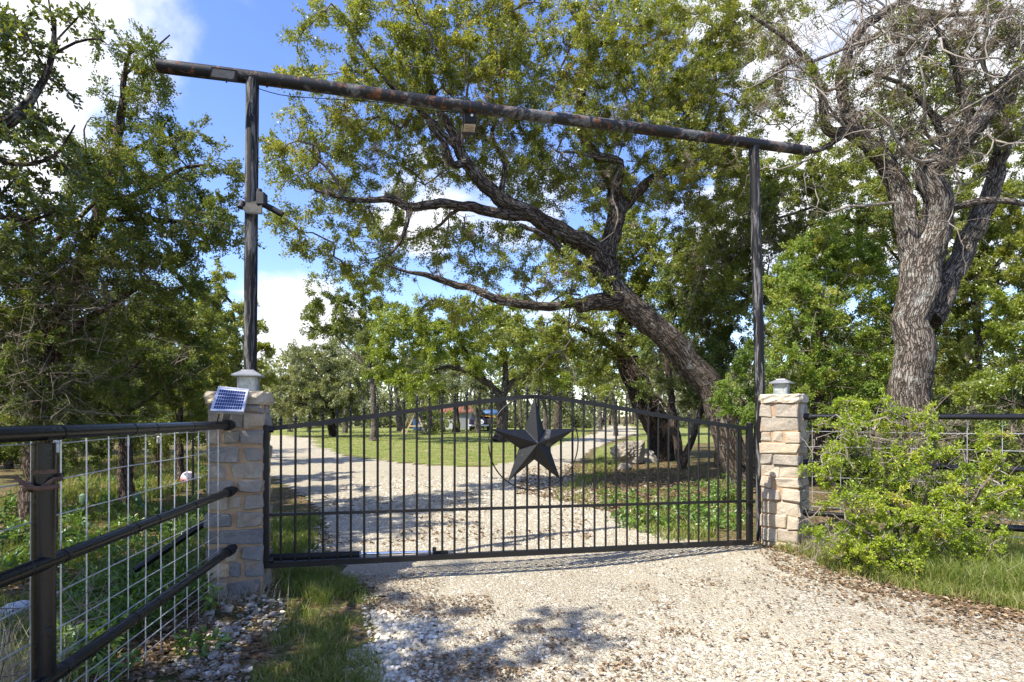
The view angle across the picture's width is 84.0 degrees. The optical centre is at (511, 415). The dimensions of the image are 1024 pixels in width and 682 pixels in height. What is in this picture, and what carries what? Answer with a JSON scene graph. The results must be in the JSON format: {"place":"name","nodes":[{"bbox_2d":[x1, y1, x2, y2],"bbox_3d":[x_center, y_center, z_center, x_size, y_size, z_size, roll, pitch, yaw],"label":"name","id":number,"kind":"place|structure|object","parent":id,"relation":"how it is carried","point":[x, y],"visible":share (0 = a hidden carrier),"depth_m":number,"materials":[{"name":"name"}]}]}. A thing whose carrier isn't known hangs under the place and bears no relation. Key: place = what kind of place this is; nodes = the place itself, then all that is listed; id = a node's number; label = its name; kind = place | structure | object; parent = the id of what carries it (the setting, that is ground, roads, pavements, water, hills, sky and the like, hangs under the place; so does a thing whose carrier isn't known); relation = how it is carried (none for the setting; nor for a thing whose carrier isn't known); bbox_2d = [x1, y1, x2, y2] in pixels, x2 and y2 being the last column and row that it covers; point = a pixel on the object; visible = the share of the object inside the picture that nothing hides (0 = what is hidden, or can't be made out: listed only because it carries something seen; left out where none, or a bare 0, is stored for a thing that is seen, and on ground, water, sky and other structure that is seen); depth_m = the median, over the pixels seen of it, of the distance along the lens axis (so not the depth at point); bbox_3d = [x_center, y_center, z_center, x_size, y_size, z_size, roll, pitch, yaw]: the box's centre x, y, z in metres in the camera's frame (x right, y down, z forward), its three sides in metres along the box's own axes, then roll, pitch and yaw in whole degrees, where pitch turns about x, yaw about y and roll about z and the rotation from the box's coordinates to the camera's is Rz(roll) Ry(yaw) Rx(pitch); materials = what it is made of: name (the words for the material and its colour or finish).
{"place":"outdoors","nodes":[
{"label":"outdoors","id":0,"kind":"place"},
{"bbox_2d":[0,417,1023,681],"bbox_3d":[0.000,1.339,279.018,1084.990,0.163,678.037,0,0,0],"label":"ground","id":1,"kind":"structure","parent":0,"point":[262,653],"depth_m":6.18,"materials":[{"name":"green plant"}]},
{"bbox_2d":[0,600,29,619],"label":"rock","id":2,"kind":"object","parent":1,"relation":"on","point":[20,603],"visible":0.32,"depth_m":3.86,"materials":[{"name":"grey stone"}]},
{"bbox_2d":[2,302,80,468],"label":"cedar tree","id":3,"kind":"object","parent":1,"relation":"on","point":[9,466],"visible":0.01,"depth_m":14.91,"materials":[{"name":"green plant"}]},
{"bbox_2d":[53,440,59,539],"bbox_3d":[-4.803,0.932,5.993,0.042,1.336,0.054,0,0,0],"label":"fence post","id":4,"kind":"object","parent":1,"relation":"on","point":[58,447],"visible":0.12,"depth_m":6.00,"materials":[{"name":"metal"}]},
{"bbox_2d":[1,437,157,464],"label":"barbed wire","id":5,"kind":"object","parent":4,"relation":"attached to","point":[75,451],"visible":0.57,"depth_m":6.78,"materials":[{"name":"metal"}]},
{"bbox_2d":[0,453,194,528],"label":"barbed wire","id":6,"kind":"object","parent":4,"relation":"attached to","point":[81,496],"visible":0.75,"depth_m":6.72,"materials":[{"name":"metal"}]},
{"bbox_2d":[0,460,199,556],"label":"barbed wire","id":7,"kind":"object","parent":4,"relation":"attached to","point":[89,513],"visible":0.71,"depth_m":6.78,"materials":[{"name":"metal"}]},
{"bbox_2d":[0,0,127,281],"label":"oak tree","id":8,"kind":"object","parent":1,"relation":"on","point":[24,114],"visible":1,"depth_m":5.05,"materials":[{"name":"green plant"}]},
{"bbox_2d":[0,563,130,681],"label":"dead stems","id":9,"kind":"object","parent":1,"relation":"on","point":[8,631],"visible":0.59,"depth_m":2.62,"materials":[{"name":"brown plant"}]},
{"bbox_2d":[0,412,142,481],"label":"bush","id":10,"kind":"object","parent":1,"relation":"on","point":[95,462],"visible":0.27,"depth_m":8.94,"materials":[{"name":"green plant"}]},
{"bbox_2d":[1,309,143,476],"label":"cedar tree","id":11,"kind":"object","parent":1,"relation":"on","point":[110,415],"visible":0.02,"depth_m":12.28,"materials":[{"name":"green plant"}]},
{"bbox_2d":[79,493,92,529],"bbox_3d":[-5.184,1.173,6.925,0.160,0.451,0.123,0,0,0],"label":"prickly pear","id":12,"kind":"object","parent":1,"relation":"on","point":[82,499],"visible":0.6,"depth_m":6.88,"materials":[{"name":"green plant"}]},
{"bbox_2d":[0,213,173,477],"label":"cedar tree","id":13,"kind":"object","parent":1,"relation":"on","point":[20,364],"visible":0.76,"depth_m":6.97,"materials":[{"name":"green plant"}]},
{"bbox_2d":[84,645,142,681],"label":"weed","id":14,"kind":"object","parent":1,"relation":"on","point":[136,651],"visible":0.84,"depth_m":2.93,"materials":[{"name":"green plant"}]},
{"bbox_2d":[0,420,237,681],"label":"pipe fence","id":15,"kind":"object","parent":1,"relation":"on","point":[40,567],"visible":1,"depth_m":2.24,"materials":[{"name":"black metal"}]},
{"bbox_2d":[0,430,223,681],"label":"wire panel","id":16,"kind":"object","parent":15,"relation":"attached to","point":[128,557],"visible":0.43,"depth_m":2.96,"materials":[{"name":"grey metal"}]},
{"bbox_2d":[38,299,199,454],"bbox_3d":[-14.702,-1.379,19.950,9.141,5.789,3.961,0,0,0],"label":"cedar tree","id":17,"kind":"object","parent":1,"relation":"on","point":[117,441],"depth_m":19.54,"materials":[{"name":"green plant"}]},
{"bbox_2d":[125,438,129,506],"bbox_3d":[-5.744,0.967,8.493,0.042,1.266,0.054,0,0,0],"label":"fence post","id":18,"kind":"object","parent":1,"relation":"on","point":[126,442],"visible":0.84,"depth_m":8.47,"materials":[{"name":"metal"}]},
{"bbox_2d":[0,18,269,525],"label":"cedar tree","id":19,"kind":"object","parent":1,"relation":"on","point":[108,166],"visible":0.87,"depth_m":6.86,"materials":[{"name":"green plant"}]},
{"bbox_2d":[65,398,206,468],"bbox_3d":[-9.784,0.387,15.084,4.484,2.190,1.961,0,0,0],"label":"bush","id":20,"kind":"object","parent":1,"relation":"on","point":[202,436],"visible":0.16,"depth_m":14.76,"materials":[{"name":"green plant"}]},
{"bbox_2d":[133,492,144,510],"bbox_3d":[-5.448,1.264,8.325,0.190,0.278,0.126,0,0,0],"label":"prickly pear","id":21,"kind":"object","parent":1,"relation":"on","point":[139,495],"visible":0.69,"depth_m":8.29,"materials":[{"name":"green plant"}]},
{"bbox_2d":[59,267,230,504],"bbox_3d":[-5.889,-0.455,8.843,2.610,3.847,2.578,0,0,0],"label":"cedar tree","id":22,"kind":"object","parent":1,"relation":"on","point":[161,383],"visible":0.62,"depth_m":8.89,"materials":[{"name":"green plant"}]},
{"bbox_2d":[81,358,214,458],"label":"cedar tree","id":23,"kind":"object","parent":1,"relation":"on","point":[135,449],"visible":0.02,"depth_m":16.59,"materials":[{"name":"green plant"}]},
{"bbox_2d":[157,436,159,488],"bbox_3d":[-6.337,0.988,10.193,0.042,1.225,0.054,0,0,0],"label":"fence post","id":24,"kind":"object","parent":1,"relation":"on","point":[158,463],"visible":0.84,"depth_m":10.20,"materials":[{"name":"metal"}]},
{"bbox_2d":[166,541,188,584],"bbox_3d":[-2.703,1.205,4.565,0.203,0.386,0.148,0,0,29],"label":"weed","id":25,"kind":"object","parent":1,"relation":"on","point":[177,557],"visible":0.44,"depth_m":4.57,"materials":[{"name":"green plant"}]},
{"bbox_2d":[179,669,196,677],"bbox_3d":[-1.744,1.397,3.066,0.079,0.054,0.097,0,0,42],"label":"rock","id":26,"kind":"object","parent":1,"relation":"on","point":[192,671],"visible":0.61,"depth_m":3.04,"materials":[{"name":"stone"}]},
{"bbox_2d":[180,471,196,484],"bbox_3d":[-6.481,1.264,11.400,0.284,0.284,0.284,0,0,0],"label":"ball","id":27,"kind":"object","parent":1,"relation":"on","point":[183,477],"visible":0.62,"depth_m":11.30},
{"bbox_2d":[191,431,193,499],"bbox_3d":[-5.046,0.923,8.984,0.035,1.355,0.036,0,0,0],"label":"fence post","id":28,"kind":"object","parent":1,"relation":"on","point":[192,458],"visible":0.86,"depth_m":8.98,"materials":[{"name":"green metal"}]},
{"bbox_2d":[128,282,257,483],"bbox_3d":[-6.394,-0.551,11.490,2.382,4.099,2.241,0,0,-27],"label":"cedar tree","id":29,"kind":"object","parent":1,"relation":"on","point":[220,377],"visible":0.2,"depth_m":11.40,"materials":[{"name":"green plant"}]},
{"bbox_2d":[169,625,232,658],"bbox_3d":[-1.805,1.313,3.302,0.338,0.222,0.167,0,0,-33],"label":"weed","id":30,"kind":"object","parent":1,"relation":"on","point":[183,642],"visible":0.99,"depth_m":3.28,"materials":[{"name":"green plant"}]},
{"bbox_2d":[203,609,214,618],"bbox_3d":[-2.114,1.388,3.969,0.080,0.069,0.129,0,0,0],"label":"rock","id":31,"kind":"object","parent":1,"relation":"on","point":[207,612],"visible":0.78,"depth_m":3.95,"materials":[{"name":"stone"}]},
{"bbox_2d":[197,582,223,612],"bbox_3d":[-2.120,1.276,3.979,0.147,0.254,0.267,0,0,-41],"label":"weed","id":32,"kind":"object","parent":1,"relation":"on","point":[209,605],"visible":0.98,"depth_m":3.95,"materials":[{"name":"green plant"}]},
{"bbox_2d":[207,650,221,657],"bbox_3d":[-1.727,1.394,3.304,0.086,0.054,0.057,0,0,-19],"label":"rock","id":33,"kind":"object","parent":1,"relation":"on","point":[214,654],"visible":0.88,"depth_m":3.29,"materials":[{"name":"stone"}]},
{"bbox_2d":[218,625,232,634],"bbox_3d":[-1.835,1.385,3.638,0.109,0.067,0.086,0,0,23],"label":"rock","id":34,"kind":"object","parent":1,"relation":"on","point":[228,628],"visible":0.48,"depth_m":3.62,"materials":[{"name":"stone"}]},
{"bbox_2d":[220,604,233,612],"bbox_3d":[-2.035,1.385,4.071,0.112,0.059,0.069,0,0,36],"label":"rock","id":35,"kind":"object","parent":1,"relation":"on","point":[228,608],"visible":0.93,"depth_m":4.05,"materials":[{"name":"stone"}]},
{"bbox_2d":[219,664,235,672],"bbox_3d":[-1.555,1.391,3.113,0.095,0.054,0.094,0,0,0],"label":"rock","id":36,"kind":"object","parent":1,"relation":"on","point":[226,666],"visible":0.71,"depth_m":3.09,"materials":[{"name":"stone"}]},
{"bbox_2d":[174,257,285,414],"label":"live oak","id":37,"kind":"object","parent":1,"relation":"on","point":[238,309],"visible":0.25,"depth_m":15.58,"materials":[{"name":"green plant"}]},
{"bbox_2d":[203,391,273,598],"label":"stone pier","id":38,"kind":"structure","parent":1,"relation":"on","point":[238,522],"depth_m":4.38,"materials":[{"name":"beige stone"}]},
{"bbox_2d":[104,519,204,591],"bbox_3d":[-2.821,1.104,4.578,0.883,0.643,0.068,0,0,-21],"label":"brace pipe","id":39,"kind":"object","parent":38,"relation":"attached to","point":[155,556],"visible":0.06,"depth_m":4.57,"materials":[{"name":"black metal"}]},
{"bbox_2d":[210,386,248,420],"bbox_3d":[-2.113,-0.074,4.252,0.236,0.299,0.266,0,0,-16],"label":"solar charger","id":40,"kind":"object","parent":38,"relation":"attached to","point":[227,402],"visible":0.96,"depth_m":4.24,"materials":[{"name":"glass"}]},
{"bbox_2d":[231,370,264,390],"bbox_3d":[-2.136,-0.275,4.614,0.220,0.183,0.220,0,0,-15],"label":"pier lamp","id":41,"kind":"object","parent":38,"relation":"on","point":[249,379],"visible":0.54,"depth_m":4.55,"materials":[{"name":"metal"}]},
{"bbox_2d":[270,547,447,560],"bbox_3d":[-1.323,1.157,4.754,1.571,0.076,0.069,0,0,-13],"label":"gate opener","id":42,"kind":"object","parent":38,"relation":"attached to","point":[314,555],"visible":0.81,"depth_m":4.70,"materials":[{"name":"black metal"}]},
{"bbox_2d":[263,386,754,568],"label":"driveway gate","id":43,"kind":"structure","parent":38,"relation":"attached to","point":[535,440],"depth_m":4.99,"materials":[{"name":"black metal"}]},
{"bbox_2d":[0,464,753,681],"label":"undergrowth","id":44,"kind":"object","parent":1,"relation":"on","point":[79,534],"visible":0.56,"depth_m":5.04,"materials":[{"name":"green plant"}]},
{"bbox_2d":[0,525,841,681],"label":"dry grass","id":45,"kind":"structure","parent":1,"relation":"on","point":[13,678],"depth_m":3.06,"materials":[{"name":"plant"}]},
{"bbox_2d":[155,58,811,541],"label":"entrance arch","id":46,"kind":"structure","parent":1,"relation":"on","point":[253,80],"depth_m":5.13,"materials":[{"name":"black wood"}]},
{"bbox_2d":[209,67,237,82],"bbox_3d":[-2.295,-2.703,4.527,0.205,0.104,0.067,0,0,-22],"label":"solar floodlight panel","id":47,"kind":"object","parent":46,"relation":"attached to","point":[224,74],"visible":1,"depth_m":4.52,"materials":[{"name":"grey plastic"}]},
{"bbox_2d":[237,188,283,216],"bbox_3d":[-2.051,-1.725,4.650,0.358,0.229,0.160,0,0,0],"label":"security camera","id":48,"kind":"object","parent":46,"relation":"attached to","point":[258,204],"visible":1,"depth_m":4.61,"materials":[{"name":"black plastic"}]},
{"bbox_2d":[462,112,476,135],"bbox_3d":[-0.388,-2.677,5.216,0.141,0.199,0.097,0,0,0],"label":"flood light","id":49,"kind":"object","parent":46,"relation":"hanging from","point":[469,128],"visible":1,"depth_m":5.21,"materials":[{"name":"black plastic"}]},
{"bbox_2d":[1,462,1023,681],"bbox_3d":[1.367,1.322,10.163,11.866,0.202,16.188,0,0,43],"label":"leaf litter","id":50,"kind":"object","parent":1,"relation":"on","point":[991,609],"visible":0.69,"depth_m":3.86,"materials":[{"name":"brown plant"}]},
{"bbox_2d":[244,0,817,487],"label":"live oak","id":51,"kind":"object","parent":1,"relation":"on","point":[616,180],"visible":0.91,"depth_m":10.09,"materials":[{"name":"green plant"}]},
{"bbox_2d":[571,353,627,429],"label":"live oak","id":52,"kind":"object","parent":1,"relation":"on","point":[599,422],"visible":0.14,"depth_m":54.70,"materials":[{"name":"green plant"}]},
{"bbox_2d":[471,204,750,461],"bbox_3d":[3.003,-2.353,16.626,8.333,8.067,4.774,0,0,0],"label":"live oak","id":53,"kind":"object","parent":1,"relation":"on","point":[648,238],"visible":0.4,"depth_m":16.05,"materials":[{"name":"green plant"}]},
{"bbox_2d":[571,350,656,435],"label":"live oak","id":54,"kind":"object","parent":1,"relation":"on","point":[605,388],"visible":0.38,"depth_m":37.49,"materials":[{"name":"green plant"}]},
{"bbox_2d":[617,463,631,469],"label":"boulder","id":55,"kind":"object","parent":1,"relation":"on","point":[622,466],"visible":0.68,"depth_m":14.50,"materials":[{"name":"stone"}]},
{"bbox_2d":[610,440,644,464],"bbox_3d":[3.252,1.152,16.159,0.762,0.890,0.802,0,0,43],"label":"boulder","id":56,"kind":"object","parent":1,"relation":"on","point":[621,452],"visible":0.64,"depth_m":15.98,"materials":[{"name":"beige stone"}]},
{"bbox_2d":[644,449,656,462],"bbox_3d":[4.042,1.258,16.759,0.773,0.547,0.704,0,0,0],"label":"boulder","id":57,"kind":"object","parent":1,"relation":"on","point":[652,457],"visible":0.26,"depth_m":16.57,"materials":[{"name":"beige stone"}]},
{"bbox_2d":[623,312,731,469],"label":"cedar tree","id":58,"kind":"object","parent":1,"relation":"on","point":[669,383],"visible":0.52,"depth_m":14.39,"materials":[{"name":"green plant"}]},
{"bbox_2d":[643,215,753,464],"bbox_3d":[5.089,-1.897,14.730,2.986,6.830,3.335,0,0,-23],"label":"cedar tree","id":59,"kind":"object","parent":1,"relation":"on","point":[723,336],"visible":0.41,"depth_m":14.72,"materials":[{"name":"green plant"}]},
{"bbox_2d":[703,471,745,499],"bbox_3d":[3.458,1.153,9.088,0.656,0.551,0.843,0,0,-15],"label":"weed","id":60,"kind":"object","parent":1,"relation":"on","point":[723,493],"visible":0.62,"depth_m":9.10,"materials":[{"name":"green plant"}]},
{"bbox_2d":[667,370,800,436],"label":"tree","id":61,"kind":"object","parent":1,"relation":"on","point":[736,399],"visible":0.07,"depth_m":22.16,"materials":[{"name":"green plant"}]},
{"bbox_2d":[705,338,781,492],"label":"cedar tree","id":62,"kind":"object","parent":1,"relation":"on","point":[746,412],"visible":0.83,"depth_m":9.71,"materials":[{"name":"green plant"}]},
{"bbox_2d":[628,127,913,463],"bbox_3d":[6.589,-2.959,14.077,7.175,8.996,3.540,0,0,-26],"label":"live oak","id":63,"kind":"object","parent":1,"relation":"on","point":[772,237],"visible":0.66,"depth_m":13.84,"materials":[{"name":"green plant"}]},
{"bbox_2d":[758,393,809,548],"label":"stone pier","id":64,"kind":"structure","parent":1,"relation":"on","point":[784,487],"depth_m":5.83,"materials":[{"name":"stone"}]},
{"bbox_2d":[769,379,793,393],"bbox_3d":[2.840,-0.299,5.993,0.196,0.165,0.196,0,0,39],"label":"pier lamp","id":65,"kind":"object","parent":64,"relation":"on","point":[781,386],"visible":0.82,"depth_m":5.95,"materials":[{"name":"metal"}]},
{"bbox_2d":[752,391,886,483],"bbox_3d":[5.952,0.615,11.162,3.368,2.573,2.381,0,0,0],"label":"bush","id":66,"kind":"object","parent":1,"relation":"on","point":[830,437],"visible":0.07,"depth_m":11.11,"materials":[{"name":"green plant"}]},
{"bbox_2d":[748,205,899,485],"bbox_3d":[5.636,-1.175,10.156,2.449,5.368,3.169,0,0,32],"label":"cedar tree","id":67,"kind":"object","parent":1,"relation":"on","point":[820,368],"visible":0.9,"depth_m":10.02,"materials":[{"name":"green plant"}]},
{"bbox_2d":[753,377,942,475],"bbox_3d":[7.978,0.245,13.354,4.459,2.838,2.738,0,0,0],"label":"bush","id":68,"kind":"object","parent":1,"relation":"on","point":[812,405],"visible":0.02,"depth_m":13.18,"materials":[{"name":"green plant"}]},
{"bbox_2d":[692,0,1023,496],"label":"live oak","id":69,"kind":"object","parent":1,"relation":"on","point":[929,280],"visible":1,"depth_m":8.77,"materials":[{"name":"grey plant"}]},
{"bbox_2d":[739,283,1023,442],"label":"bush","id":70,"kind":"object","parent":1,"relation":"on","point":[996,364],"visible":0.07,"depth_m":17.79,"materials":[{"name":"green plant"}]},
{"bbox_2d":[783,387,1023,581],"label":"shrub","id":71,"kind":"object","parent":1,"relation":"on","point":[915,512],"visible":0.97,"depth_m":4.86,"materials":[{"name":"green plant"}]},
{"bbox_2d":[803,413,1023,531],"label":"pipe fence","id":72,"kind":"object","parent":1,"relation":"on","point":[1010,527],"visible":0.48,"depth_m":5.29,"materials":[{"name":"black metal"}]},
{"bbox_2d":[804,420,1023,554],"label":"wire panel","id":73,"kind":"object","parent":72,"relation":"attached to","point":[967,449],"visible":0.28,"depth_m":5.52,"materials":[{"name":"grey metal"}]},
{"bbox_2d":[823,181,1023,428],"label":"cedar tree","id":74,"kind":"object","parent":1,"relation":"on","point":[861,219],"visible":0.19,"depth_m":12.73,"materials":[{"name":"green plant"}]},
{"bbox_2d":[824,378,1023,511],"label":"bush","id":75,"kind":"object","parent":1,"relation":"on","point":[1013,447],"visible":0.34,"depth_m":7.96,"materials":[{"name":"green plant"}]},
{"bbox_2d":[830,76,1023,429],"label":"live oak","id":76,"kind":"object","parent":1,"relation":"on","point":[974,169],"visible":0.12,"depth_m":16.63,"materials":[{"name":"green plant"}]},
{"bbox_2d":[932,379,1021,488],"bbox_3d":[8.636,0.466,10.279,3.179,2.394,2.196,0,0,-29],"label":"bush","id":77,"kind":"object","parent":1,"relation":"on","point":[944,400],"visible":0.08,"depth_m":10.39,"materials":[{"name":"green plant"}]},
{"bbox_2d":[932,283,1023,496],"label":"bush","id":78,"kind":"object","parent":1,"relation":"on","point":[993,387],"visible":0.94,"depth_m":8.31,"materials":[{"name":"green plant"}]},
{"bbox_2d":[933,378,1022,460],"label":"bush","id":79,"kind":"object","parent":1,"relation":"on","point":[1018,395],"visible":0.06,"depth_m":13.07,"materials":[{"name":"green plant"}]},
{"bbox_2d":[934,176,1023,427],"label":"tree","id":80,"kind":"object","parent":1,"relation":"on","point":[983,270],"visible":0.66,"depth_m":11.77,"materials":[{"name":"green plant"}]},
{"bbox_2d":[0,0,1023,416],"label":"sky","id":81,"kind":"structure","parent":0,"point":[241,34],"materials":[{"name":"blue"}]},
{"bbox_2d":[271,423,753,487],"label":"lawn","id":82,"kind":"structure","parent":0,"point":[683,432],"depth_m":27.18,"materials":[{"name":"green plant"}]},
{"bbox_2d":[259,354,319,431],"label":"live oak","id":83,"kind":"object","parent":82,"relation":"on","point":[307,390],"visible":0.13,"depth_m":47.75,"materials":[{"name":"green plant"}]},
{"bbox_2d":[260,334,380,436],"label":"live oak","id":84,"kind":"object","parent":82,"relation":"on","point":[325,398],"visible":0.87,"depth_m":35.79,"materials":[{"name":"green plant"}]},
{"bbox_2d":[284,313,373,432],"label":"live oak","id":85,"kind":"object","parent":82,"relation":"on","point":[333,340],"visible":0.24,"depth_m":43.32,"materials":[{"name":"green plant"}]},
{"bbox_2d":[297,264,410,440],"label":"live oak","id":86,"kind":"object","parent":82,"relation":"on","point":[313,310],"visible":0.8,"depth_m":30.72,"materials":[{"name":"green plant"}]},
{"bbox_2d":[359,335,444,430],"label":"live oak","id":87,"kind":"object","parent":82,"relation":"on","point":[398,418],"visible":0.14,"depth_m":49.71,"materials":[{"name":"green plant"}]},
{"bbox_2d":[401,413,426,433],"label":"swing set","id":88,"kind":"object","parent":82,"relation":"on","point":[421,426],"visible":0.52,"depth_m":43.03,"materials":[{"name":"beige wood"}]},
{"bbox_2d":[396,381,460,434],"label":"live oak","id":89,"kind":"object","parent":82,"relation":"on","point":[434,429],"visible":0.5,"depth_m":42.02,"materials":[{"name":"green plant"}]},
{"bbox_2d":[414,343,497,432],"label":"live oak","id":90,"kind":"object","parent":82,"relation":"on","point":[452,374],"visible":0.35,"depth_m":45.17,"materials":[{"name":"green plant"}]},
{"bbox_2d":[440,405,473,428],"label":"shed","id":91,"kind":"structure","parent":82,"relation":"on","point":[462,415],"depth_m":57.95,"materials":[{"name":"metal"}]},
{"bbox_2d":[459,410,465,428],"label":"door","id":92,"kind":"structure","parent":91,"relation":"in","point":[462,416],"depth_m":57.95,"materials":[{"name":"metal"}]},
{"bbox_2d":[352,291,590,441],"bbox_3d":[-1.829,-2.457,29.436,12.503,8.169,5.470,0,0,-12],"label":"live oak","id":93,"kind":"object","parent":82,"relation":"on","point":[406,321],"visible":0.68,"depth_m":28.50,"materials":[{"name":"green plant"}]},
{"bbox_2d":[433,362,509,432],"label":"live oak","id":94,"kind":"object","parent":82,"relation":"on","point":[481,387],"visible":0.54,"depth_m":43.89,"materials":[{"name":"green plant"}]},
{"bbox_2d":[469,412,489,430],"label":"pickup truck","id":95,"kind":"object","parent":82,"relation":"on","point":[485,421],"visible":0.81,"depth_m":50.03,"materials":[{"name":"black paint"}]},
{"bbox_2d":[485,353,548,428],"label":"live oak","id":96,"kind":"object","parent":82,"relation":"on","point":[518,385],"visible":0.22,"depth_m":51.49,"materials":[{"name":"green plant"}]},
{"bbox_2d":[521,348,577,428],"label":"live oak","id":97,"kind":"object","parent":82,"relation":"on","point":[545,418],"visible":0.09,"depth_m":49.82,"materials":[{"name":"green plant"}]},
{"bbox_2d":[103,333,1021,428],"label":"wood","id":98,"kind":"object","parent":82,"relation":"on","point":[384,402],"depth_m":70.58,"materials":[{"name":"green plant"}]},
{"bbox_2d":[526,324,606,428],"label":"live oak","id":99,"kind":"object","parent":82,"relation":"on","point":[556,421],"visible":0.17,"depth_m":46.81,"materials":[{"name":"green plant"}]},
{"bbox_2d":[650,331,744,434],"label":"live oak","id":100,"kind":"object","parent":82,"relation":"on","point":[733,380],"visible":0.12,"depth_m":39.69,"materials":[{"name":"green plant"}]},
{"bbox_2d":[171,425,1023,681],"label":"gravel driveway","id":101,"kind":"structure","parent":0,"point":[596,586],"depth_m":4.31,"materials":[{"name":"beige gravel"}]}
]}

